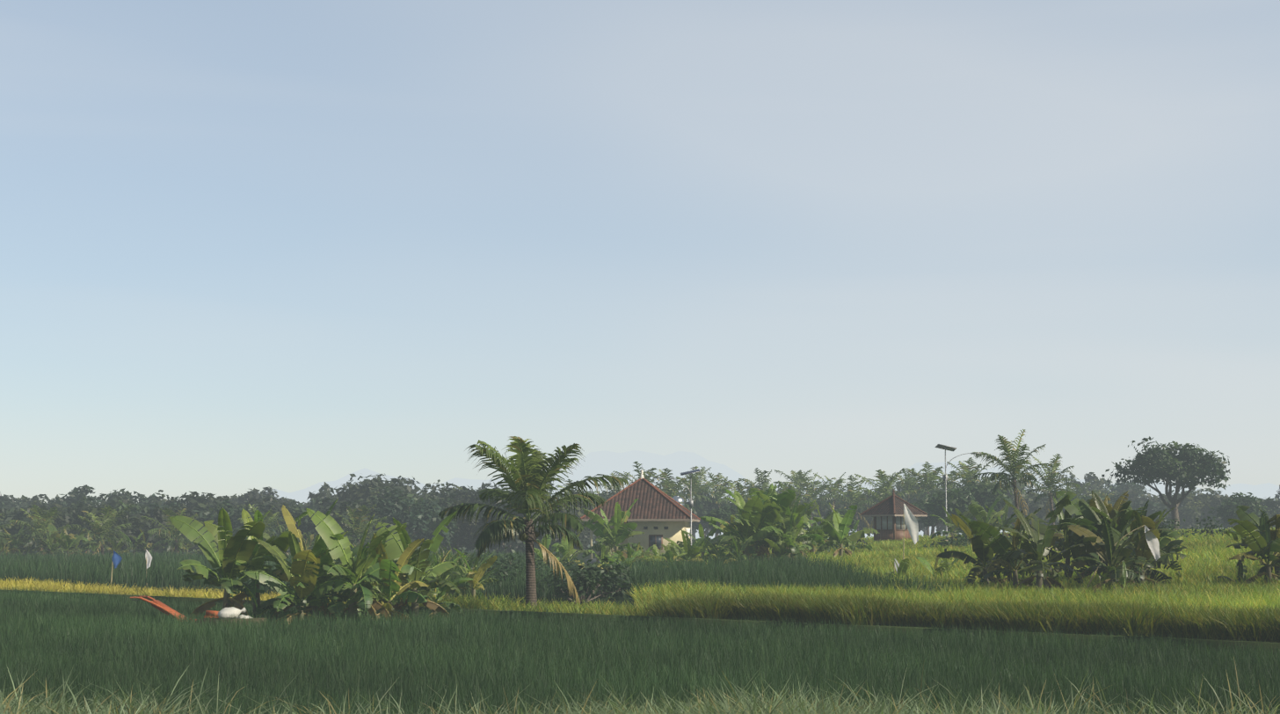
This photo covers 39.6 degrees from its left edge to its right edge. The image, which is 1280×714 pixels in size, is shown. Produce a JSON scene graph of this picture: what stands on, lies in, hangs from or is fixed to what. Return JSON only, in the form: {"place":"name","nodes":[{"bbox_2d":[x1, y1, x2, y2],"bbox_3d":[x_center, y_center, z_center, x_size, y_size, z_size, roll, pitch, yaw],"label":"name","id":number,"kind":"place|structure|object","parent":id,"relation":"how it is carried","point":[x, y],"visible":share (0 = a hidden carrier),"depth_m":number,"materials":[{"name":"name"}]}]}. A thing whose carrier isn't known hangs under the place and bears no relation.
{"place":"outdoors","nodes":[
{"label":"outdoors","id":0,"kind":"place"},
{"bbox_2d":[1,538,800,609],"bbox_3d":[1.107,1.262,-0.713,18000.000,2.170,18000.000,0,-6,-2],"label":"terrain","id":1,"kind":"structure","parent":0,"point":[600,600],"depth_m":70.54,"materials":[{"name":"plant"}]},
{"bbox_2d":[0,491,28,512],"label":"tree","id":2,"kind":"object","parent":1,"relation":"on","point":[9,502],"visible":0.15,"depth_m":288.25,"materials":[{"name":"green plant"}]},
{"bbox_2d":[0,503,37,552],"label":"tree","id":3,"kind":"object","parent":1,"relation":"on","point":[6,517],"visible":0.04,"depth_m":210.00,"materials":[{"name":"green plant"}]},
{"bbox_2d":[0,510,57,552],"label":"tree","id":4,"kind":"object","parent":1,"relation":"on","point":[15,529],"visible":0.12,"depth_m":188.98,"materials":[{"name":"green plant"}]},
{"bbox_2d":[0,522,70,555],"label":"banana plants","id":5,"kind":"object","parent":1,"relation":"on","point":[53,533],"visible":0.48,"depth_m":164.28,"materials":[{"name":"green plant"}]},
{"bbox_2d":[7,504,80,554],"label":"coconut palm","id":6,"kind":"object","parent":1,"relation":"on","point":[41,527],"visible":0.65,"depth_m":166.41,"materials":[{"name":"plant"}]},
{"bbox_2d":[32,505,77,552],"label":"tree","id":7,"kind":"object","parent":1,"relation":"on","point":[60,521],"visible":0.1,"depth_m":203.49,"materials":[{"name":"green plant"}]},
{"bbox_2d":[44,484,110,552],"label":"tree","id":8,"kind":"object","parent":1,"relation":"on","point":[76,494],"visible":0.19,"depth_m":275.28,"materials":[{"name":"green plant"}]},
{"bbox_2d":[38,528,130,558],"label":"banana plants","id":9,"kind":"object","parent":1,"relation":"on","point":[68,544],"visible":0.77,"depth_m":157.64,"materials":[{"name":"green plant"}]},
{"bbox_2d":[57,495,118,553],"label":"tree","id":10,"kind":"object","parent":1,"relation":"on","point":[73,516],"visible":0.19,"depth_m":206.33,"materials":[{"name":"green plant"}]},
{"bbox_2d":[71,504,132,555],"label":"coconut palm","id":11,"kind":"object","parent":1,"relation":"on","point":[99,527],"visible":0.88,"depth_m":161.73,"materials":[{"name":"plant"}]},
{"bbox_2d":[77,506,145,552],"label":"tree","id":12,"kind":"object","parent":1,"relation":"on","point":[126,519],"visible":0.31,"depth_m":187.01,"materials":[{"name":"green plant"}]},
{"bbox_2d":[76,528,154,555],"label":"banana plants","id":13,"kind":"object","parent":1,"relation":"on","point":[92,548],"visible":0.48,"depth_m":170.14,"materials":[{"name":"green plant"}]},
{"bbox_2d":[95,487,169,507],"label":"tree","id":14,"kind":"object","parent":1,"relation":"on","point":[143,498],"visible":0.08,"depth_m":276.99,"materials":[{"name":"green plant"}]},
{"bbox_2d":[112,511,178,552],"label":"tree","id":15,"kind":"object","parent":1,"relation":"on","point":[149,526],"visible":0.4,"depth_m":189.11,"materials":[{"name":"green plant"}]},
{"bbox_2d":[115,500,181,554],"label":"tree","id":16,"kind":"object","parent":1,"relation":"on","point":[135,508],"visible":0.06,"depth_m":208.18,"materials":[{"name":"green plant"}]},
{"bbox_2d":[119,524,196,555],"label":"banana plants","id":17,"kind":"object","parent":1,"relation":"on","point":[179,546],"visible":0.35,"depth_m":169.55,"materials":[{"name":"green plant"}]},
{"bbox_2d":[140,507,204,554],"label":"coconut palm","id":18,"kind":"object","parent":1,"relation":"on","point":[177,533],"visible":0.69,"depth_m":166.63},
{"bbox_2d":[139,502,207,552],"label":"tree","id":19,"kind":"object","parent":1,"relation":"on","point":[159,515],"visible":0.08,"depth_m":196.50,"materials":[{"name":"green plant"}]},
{"bbox_2d":[130,596,228,622],"bbox_3d":[-10.322,5.997,40.166,2.330,1.170,1.045,0,-6,-2],"label":"hand tractor","id":20,"kind":"object","parent":1,"relation":"on","point":[160,606],"visible":0.27,"depth_m":40.08,"materials":[{"name":"paint"}]},
{"bbox_2d":[185,502,217,554],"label":"tree","id":21,"kind":"object","parent":1,"relation":"on","point":[203,512],"visible":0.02,"depth_m":201.09,"materials":[{"name":"green plant"}]},
{"bbox_2d":[162,491,244,514],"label":"tree","id":22,"kind":"object","parent":1,"relation":"on","point":[192,500],"visible":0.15,"depth_m":239.97,"materials":[{"name":"green plant"}]},
{"bbox_2d":[203,498,276,549],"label":"tree","id":23,"kind":"object","parent":1,"relation":"on","point":[229,511],"visible":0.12,"depth_m":198.43,"materials":[{"name":"green plant"}]},
{"bbox_2d":[229,503,287,539],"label":"tree","id":24,"kind":"object","parent":1,"relation":"on","point":[271,516],"visible":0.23,"depth_m":169.44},
{"bbox_2d":[232,501,286,520],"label":"tree","id":25,"kind":"object","parent":1,"relation":"on","point":[276,507],"visible":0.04,"depth_m":211.73,"materials":[{"name":"green plant"}]},
{"bbox_2d":[244,494,290,509],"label":"tree","id":26,"kind":"object","parent":1,"relation":"on","point":[268,499],"visible":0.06,"depth_m":227.90,"materials":[{"name":"green plant"}]},
{"bbox_2d":[230,486,307,509],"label":"tree","id":27,"kind":"object","parent":1,"relation":"on","point":[254,493],"visible":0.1,"depth_m":310.59,"materials":[{"name":"green plant"}]},
{"bbox_2d":[273,506,314,552],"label":"tree","id":28,"kind":"object","parent":1,"relation":"on","point":[302,527],"visible":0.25,"depth_m":190.51,"materials":[{"name":"green plant"}]},
{"bbox_2d":[169,498,461,627],"bbox_3d":[-7.687,5.092,42.571,6.809,3.382,5.793,0,-6,-2],"label":"banana clump","id":29,"kind":"object","parent":1,"relation":"on","point":[313,574],"visible":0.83,"depth_m":41.32,"materials":[{"name":"green plant"}]},
{"bbox_2d":[301,481,346,509],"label":"tree","id":30,"kind":"object","parent":1,"relation":"on","point":[324,489],"visible":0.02,"depth_m":287.55,"materials":[{"name":"green plant"}]},
{"bbox_2d":[305,495,378,541],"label":"tree","id":31,"kind":"object","parent":1,"relation":"on","point":[341,510],"visible":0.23,"depth_m":187.63,"materials":[{"name":"green plant"}]},
{"bbox_2d":[334,503,389,554],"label":"coconut palm","id":32,"kind":"object","parent":1,"relation":"on","point":[357,529],"visible":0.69,"depth_m":162.22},
{"bbox_2d":[313,473,412,509],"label":"tree","id":33,"kind":"object","parent":1,"relation":"on","point":[362,489],"visible":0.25,"depth_m":237.29,"materials":[{"name":"green plant"}]},
{"bbox_2d":[353,485,417,552],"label":"tree","id":34,"kind":"object","parent":1,"relation":"on","point":[374,499],"visible":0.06,"depth_m":205.53,"materials":[{"name":"green plant"}]},
{"bbox_2d":[367,487,458,544],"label":"tree","id":35,"kind":"object","parent":1,"relation":"on","point":[399,509],"visible":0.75,"depth_m":191.72,"materials":[{"name":"green plant"}]},
{"bbox_2d":[372,550,472,616],"bbox_3d":[-5.619,5.824,43.945,3.073,2.268,2.238,0,-6,-2],"label":"banana clump","id":36,"kind":"object","parent":1,"relation":"on","point":[436,595],"visible":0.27,"depth_m":43.84,"materials":[{"name":"green plant"}]},
{"bbox_2d":[411,488,465,554],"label":"tree","id":37,"kind":"object","parent":1,"relation":"on","point":[451,493],"visible":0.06,"depth_m":208.75,"materials":[{"name":"green plant"}]},
{"bbox_2d":[417,501,483,553],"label":"tree","id":38,"kind":"object","parent":1,"relation":"on","point":[463,528],"visible":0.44,"depth_m":201.41,"materials":[{"name":"green plant"}]},
{"bbox_2d":[403,547,498,600],"bbox_3d":[-6.252,7.230,57.206,3.314,2.184,2.930,0,-6,-2],"label":"banana","id":39,"kind":"object","parent":1,"relation":"on","point":[477,576],"visible":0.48,"depth_m":57.35,"materials":[{"name":"green plant"}]},
{"bbox_2d":[425,479,514,552],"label":"tree","id":40,"kind":"object","parent":1,"relation":"on","point":[464,494],"visible":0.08,"depth_m":232.76,"materials":[{"name":"green plant"}]},
{"bbox_2d":[471,559,525,598],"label":"shrub","id":41,"kind":"object","parent":1,"relation":"on","point":[504,572],"visible":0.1,"depth_m":70.55,"materials":[{"name":"green plant"}]},
{"bbox_2d":[471,487,553,552],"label":"tree","id":42,"kind":"object","parent":1,"relation":"on","point":[518,544],"visible":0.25,"depth_m":193.77,"materials":[{"name":"green plant"}]},
{"bbox_2d":[438,436,629,609],"bbox_3d":[-2.862,4.619,47.342,4.763,5.107,4.566,5,-8,-43],"label":"coconut palm","id":43,"kind":"object","parent":1,"relation":"on","point":[528,486],"visible":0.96,"depth_m":46.87,"materials":[{"name":"plant"}]},
{"bbox_2d":[472,545,596,577],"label":"shrub","id":44,"kind":"object","parent":1,"relation":"on","point":[511,557],"visible":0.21,"depth_m":91.27,"materials":[{"name":"green plant"}]},
{"bbox_2d":[507,509,589,553],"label":"tree","id":45,"kind":"object","parent":1,"relation":"on","point":[584,535],"visible":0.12,"depth_m":202.40,"materials":[{"name":"green plant"}]},
{"bbox_2d":[510,489,596,553],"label":"tree","id":46,"kind":"object","parent":1,"relation":"on","point":[580,513],"visible":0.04,"depth_m":231.29,"materials":[{"name":"green plant"}]},
{"bbox_2d":[523,532,615,573],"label":"banana plant","id":47,"kind":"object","parent":1,"relation":"on","point":[564,548],"depth_m":97.42,"materials":[{"name":"green plant"}]},
{"bbox_2d":[524,555,636,603],"bbox_3d":[-2.338,8.217,65.111,3.538,1.862,4.513,-3,-6,24],"label":"shrub","id":48,"kind":"object","parent":1,"relation":"on","point":[580,584],"visible":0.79,"depth_m":64.51,"materials":[{"name":"green plant"}]},
{"bbox_2d":[548,560,643,598],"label":"shrub","id":49,"kind":"object","parent":1,"relation":"on","point":[624,574],"visible":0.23,"depth_m":70.38,"materials":[{"name":"green plant"}]},
{"bbox_2d":[581,498,646,572],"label":"banana plant","id":50,"kind":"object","parent":1,"relation":"on","point":[613,536],"depth_m":106.69,"materials":[{"name":"green plant"}]},
{"bbox_2d":[0,547,1279,713],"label":"rice field","id":51,"kind":"structure","parent":1,"relation":"on","point":[111,643],"depth_m":28.25,"materials":[{"name":"green plant"}]},
{"bbox_2d":[0,526,1279,641],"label":"rice field","id":52,"kind":"structure","parent":1,"relation":"on","point":[1197,597],"depth_m":41.69,"materials":[{"name":"green plant"}]},
{"bbox_2d":[0,656,1279,713],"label":"bank grass","id":53,"kind":"structure","parent":1,"relation":"on","point":[775,705],"depth_m":16.12,"materials":[{"name":"plant"}]},
{"bbox_2d":[580,469,700,565],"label":"house","id":54,"kind":"structure","parent":1,"relation":"on","point":[658,516],"depth_m":123.78,"materials":[{"name":"paint"}]},
{"bbox_2d":[2,589,1279,659],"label":"paddy bund","id":55,"kind":"structure","parent":1,"relation":"on","point":[1086,636],"depth_m":37.05,"materials":[{"name":"plant"}]},
{"bbox_2d":[612,461,675,491],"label":"coconut palm","id":56,"kind":"object","parent":1,"relation":"on","point":[647,477],"visible":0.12,"depth_m":235.97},
{"bbox_2d":[603,542,687,571],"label":"banana row","id":57,"kind":"object","parent":1,"relation":"on","point":[668,553],"visible":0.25,"depth_m":83.89,"materials":[{"name":"green plant"}]},
{"bbox_2d":[621,542,718,560],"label":"banana plants","id":58,"kind":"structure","parent":1,"relation":"on","point":[655,550],"depth_m":104.91,"materials":[{"name":"green plant"}]},
{"bbox_2d":[646,467,703,513],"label":"coconut palm","id":59,"kind":"object","parent":1,"relation":"on","point":[669,490],"visible":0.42,"depth_m":214.70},
{"bbox_2d":[653,468,700,545],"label":"solar street lamp","id":60,"kind":"object","parent":1,"relation":"on","point":[691,503],"visible":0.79,"depth_m":120.12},
{"bbox_2d":[674,465,714,539],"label":"coconut palm","id":61,"kind":"object","parent":1,"relation":"on","point":[694,490],"visible":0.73,"depth_m":243.38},
{"bbox_2d":[683,489,730,538],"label":"tree","id":62,"kind":"object","parent":1,"relation":"on","point":[709,507],"visible":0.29,"depth_m":258.45,"materials":[{"name":"green plant"}]},
{"bbox_2d":[679,515,751,559],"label":"banana plant","id":63,"kind":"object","parent":1,"relation":"on","point":[712,531],"depth_m":102.03,"materials":[{"name":"green plant"}]},
{"bbox_2d":[698,472,740,538],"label":"coconut palm","id":64,"kind":"object","parent":1,"relation":"on","point":[716,495],"visible":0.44,"depth_m":257.88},
{"bbox_2d":[703,504,740,534],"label":"tree","id":65,"kind":"object","parent":1,"relation":"on","point":[724,513],"visible":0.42,"depth_m":197.71,"materials":[{"name":"green plant"}]},
{"bbox_2d":[661,523,812,565],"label":"banana row","id":66,"kind":"object","parent":1,"relation":"on","point":[693,550],"visible":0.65,"depth_m":89.09,"materials":[{"name":"green plant"}]},
{"bbox_2d":[708,478,771,509],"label":"coconut palm","id":67,"kind":"object","parent":1,"relation":"on","point":[739,486],"visible":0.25,"depth_m":229.18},
{"bbox_2d":[734,467,791,499],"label":"coconut palm","id":68,"kind":"object","parent":1,"relation":"on","point":[765,485],"visible":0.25,"depth_m":250.97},
{"bbox_2d":[699,482,879,567],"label":"banana plants","id":69,"kind":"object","parent":1,"relation":"on","point":[760,520],"depth_m":90.80,"materials":[{"name":"green plant"}]},
{"bbox_2d":[773,469,819,497],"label":"coconut palm","id":70,"kind":"object","parent":1,"relation":"on","point":[793,478],"visible":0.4,"depth_m":309.15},
{"bbox_2d":[783,472,836,526],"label":"coconut palm","id":71,"kind":"object","parent":1,"relation":"on","point":[814,494],"visible":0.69,"depth_m":243.95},
{"bbox_2d":[811,472,853,511],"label":"coconut palm","id":72,"kind":"object","parent":1,"relation":"on","point":[837,483],"visible":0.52,"depth_m":258.88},
{"bbox_2d":[800,519,872,553],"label":"banana","id":73,"kind":"object","parent":1,"relation":"on","point":[825,540],"visible":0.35,"depth_m":104.82,"materials":[{"name":"green plant"}]},
{"bbox_2d":[823,474,879,533],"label":"coconut palm","id":74,"kind":"object","parent":1,"relation":"on","point":[856,497],"visible":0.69,"depth_m":236.77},
{"bbox_2d":[854,468,916,530],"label":"coconut palm","id":75,"kind":"object","parent":1,"relation":"on","point":[883,490],"visible":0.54,"depth_m":215.20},
{"bbox_2d":[859,488,927,541],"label":"house","id":76,"kind":"structure","parent":1,"relation":"on","point":[887,514],"depth_m":138.75,"materials":[{"name":"tile"}]},
{"bbox_2d":[883,466,936,502],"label":"coconut palm","id":77,"kind":"object","parent":1,"relation":"on","point":[917,496],"visible":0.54,"depth_m":251.53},
{"bbox_2d":[902,503,918,558],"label":"flag","id":78,"kind":"object","parent":1,"relation":"on","point":[912,523],"visible":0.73,"depth_m":83.42,"materials":[{"name":"fabric"}]},
{"bbox_2d":[885,543,968,578],"bbox_3d":[10.109,7.484,62.190,2.844,1.913,2.214,-2,-6,15],"label":"banana","id":79,"kind":"object","parent":1,"relation":"on","point":[902,567],"visible":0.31,"depth_m":61.80,"materials":[{"name":"green plant"}]},
{"bbox_2d":[910,494,945,536],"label":"tree","id":80,"kind":"object","parent":1,"relation":"on","point":[928,520],"visible":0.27,"depth_m":208.43,"materials":[{"name":"green plant"}]},
{"bbox_2d":[897,461,960,536],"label":"coconut palm","id":81,"kind":"object","parent":1,"relation":"on","point":[927,483],"visible":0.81,"depth_m":229.94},
{"bbox_2d":[918,534,969,549],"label":"shrub","id":82,"kind":"object","parent":1,"relation":"on","point":[949,542],"visible":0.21,"depth_m":104.55,"materials":[{"name":"green plant"}]},
{"bbox_2d":[924,488,982,533],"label":"tree","id":83,"kind":"object","parent":1,"relation":"on","point":[959,500],"visible":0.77,"depth_m":188.55,"materials":[{"name":"green plant"}]},
{"bbox_2d":[935,443,981,536],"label":"solar street lamp","id":84,"kind":"object","parent":1,"relation":"on","point":[945,447],"visible":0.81,"depth_m":123.95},
{"bbox_2d":[937,457,1003,519],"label":"coconut palm","id":85,"kind":"object","parent":1,"relation":"on","point":[967,475],"visible":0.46,"depth_m":216.12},
{"bbox_2d":[930,495,1021,540],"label":"banana plant","id":86,"kind":"object","parent":1,"relation":"on","point":[978,512],"visible":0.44,"depth_m":120.54,"materials":[{"name":"green plant"}]},
{"bbox_2d":[960,480,1012,520],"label":"tree","id":87,"kind":"object","parent":1,"relation":"on","point":[984,496],"visible":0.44,"depth_m":198.27,"materials":[{"name":"green plant"}]},
{"bbox_2d":[971,429,1051,535],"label":"coconut palm","id":88,"kind":"object","parent":1,"relation":"on","point":[1015,466],"visible":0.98,"depth_m":129.69,"materials":[{"name":"plant"}]},
{"bbox_2d":[1000,492,1059,530],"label":"tree","id":89,"kind":"object","parent":1,"relation":"on","point":[1032,505],"visible":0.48,"depth_m":268.80,"materials":[{"name":"green plant"}]},
{"bbox_2d":[1024,453,1080,529],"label":"coconut palm","id":90,"kind":"object","parent":1,"relation":"on","point":[1050,482],"visible":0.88,"depth_m":170.04,"materials":[{"name":"plant"}]},
{"bbox_2d":[936,490,1187,592],"bbox_3d":[12.784,5.702,52.810,7.430,3.579,8.071,0,-6,-2],"label":"banana","id":91,"kind":"object","parent":1,"relation":"on","point":[1133,550],"visible":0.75,"depth_m":51.56,"materials":[{"name":"green plant"}]},
{"bbox_2d":[1050,470,1116,496],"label":"tree","id":92,"kind":"object","parent":1,"relation":"on","point":[1094,480],"visible":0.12,"depth_m":362.05,"materials":[{"name":"green plant"}]},
{"bbox_2d":[1085,479,1148,500],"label":"tree","id":93,"kind":"object","parent":1,"relation":"on","point":[1119,488],"visible":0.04,"depth_m":355.61,"materials":[{"name":"green plant"}]},
{"bbox_2d":[1060,490,1180,580],"bbox_3d":[14.833,5.818,54.686,3.507,3.409,4.418,-2,-6,16],"label":"banana","id":94,"kind":"object","parent":1,"relation":"on","point":[1100,506],"visible":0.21,"depth_m":54.02,"materials":[{"name":"green plant"}]},
{"bbox_2d":[1086,524,1160,589],"bbox_3d":[13.576,5.915,50.342,2.299,2.310,0.178,0,-6,3],"label":"flag","id":95,"kind":"object","parent":1,"relation":"on","point":[1152,541],"visible":0.71,"depth_m":50.36,"materials":[{"name":"white fabric"}]},
{"bbox_2d":[1108,481,1159,505],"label":"tree","id":96,"kind":"object","parent":1,"relation":"on","point":[1133,498],"visible":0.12,"depth_m":330.77,"materials":[{"name":"green plant"}]},
{"bbox_2d":[1131,500,1171,528],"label":"tree","id":97,"kind":"object","parent":1,"relation":"on","point":[1151,509],"visible":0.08,"depth_m":289.95,"materials":[{"name":"green plant"}]},
{"bbox_2d":[1101,436,1230,529],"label":"rain tree","id":98,"kind":"object","parent":1,"relation":"on","point":[1184,467],"visible":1,"depth_m":184.23,"materials":[{"name":"green plant"}]},
{"bbox_2d":[1156,492,1217,530],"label":"tree","id":99,"kind":"object","parent":1,"relation":"on","point":[1189,512],"visible":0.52,"depth_m":293.14,"materials":[{"name":"green plant"}]},
{"bbox_2d":[1157,513,1236,538],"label":"shrub","id":100,"kind":"object","parent":1,"relation":"on","point":[1169,525],"visible":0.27,"depth_m":103.76,"materials":[{"name":"green plant"}]},
{"bbox_2d":[1183,487,1229,529],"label":"tree","id":101,"kind":"object","parent":1,"relation":"on","point":[1215,499],"visible":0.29,"depth_m":295.43,"materials":[{"name":"green plant"}]},
{"bbox_2d":[1207,492,1268,524],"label":"tree","id":102,"kind":"object","parent":1,"relation":"on","point":[1225,510],"visible":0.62,"depth_m":219.68,"materials":[{"name":"green plant"}]},
{"bbox_2d":[1217,505,1279,586],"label":"banana","id":103,"kind":"object","parent":1,"relation":"on","point":[1267,542],"visible":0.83,"depth_m":48.93,"materials":[{"name":"green plant"}]},
{"bbox_2d":[1227,496,1279,528],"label":"tree","id":104,"kind":"object","parent":1,"relation":"on","point":[1272,505],"visible":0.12,"depth_m":270.22,"materials":[{"name":"green plant"}]},
{"bbox_2d":[393,535,504,601],"bbox_3d":[-7.157,7.297,61.334,5.328,2.603,6.457,0,-6,-2],"label":"shrub","id":105,"kind":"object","parent":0,"point":[468,591],"depth_m":60.30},
{"bbox_2d":[0,0,1279,504],"label":"sky","id":106,"kind":"structure","parent":0,"point":[285,245],"materials":[{"name":"blue"}]},
{"bbox_2d":[258,450,1279,538],"bbox_3d":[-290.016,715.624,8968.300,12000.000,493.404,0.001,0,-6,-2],"label":"distant hills","id":107,"kind":"structure","parent":0,"point":[609,462],"depth_m":8997.47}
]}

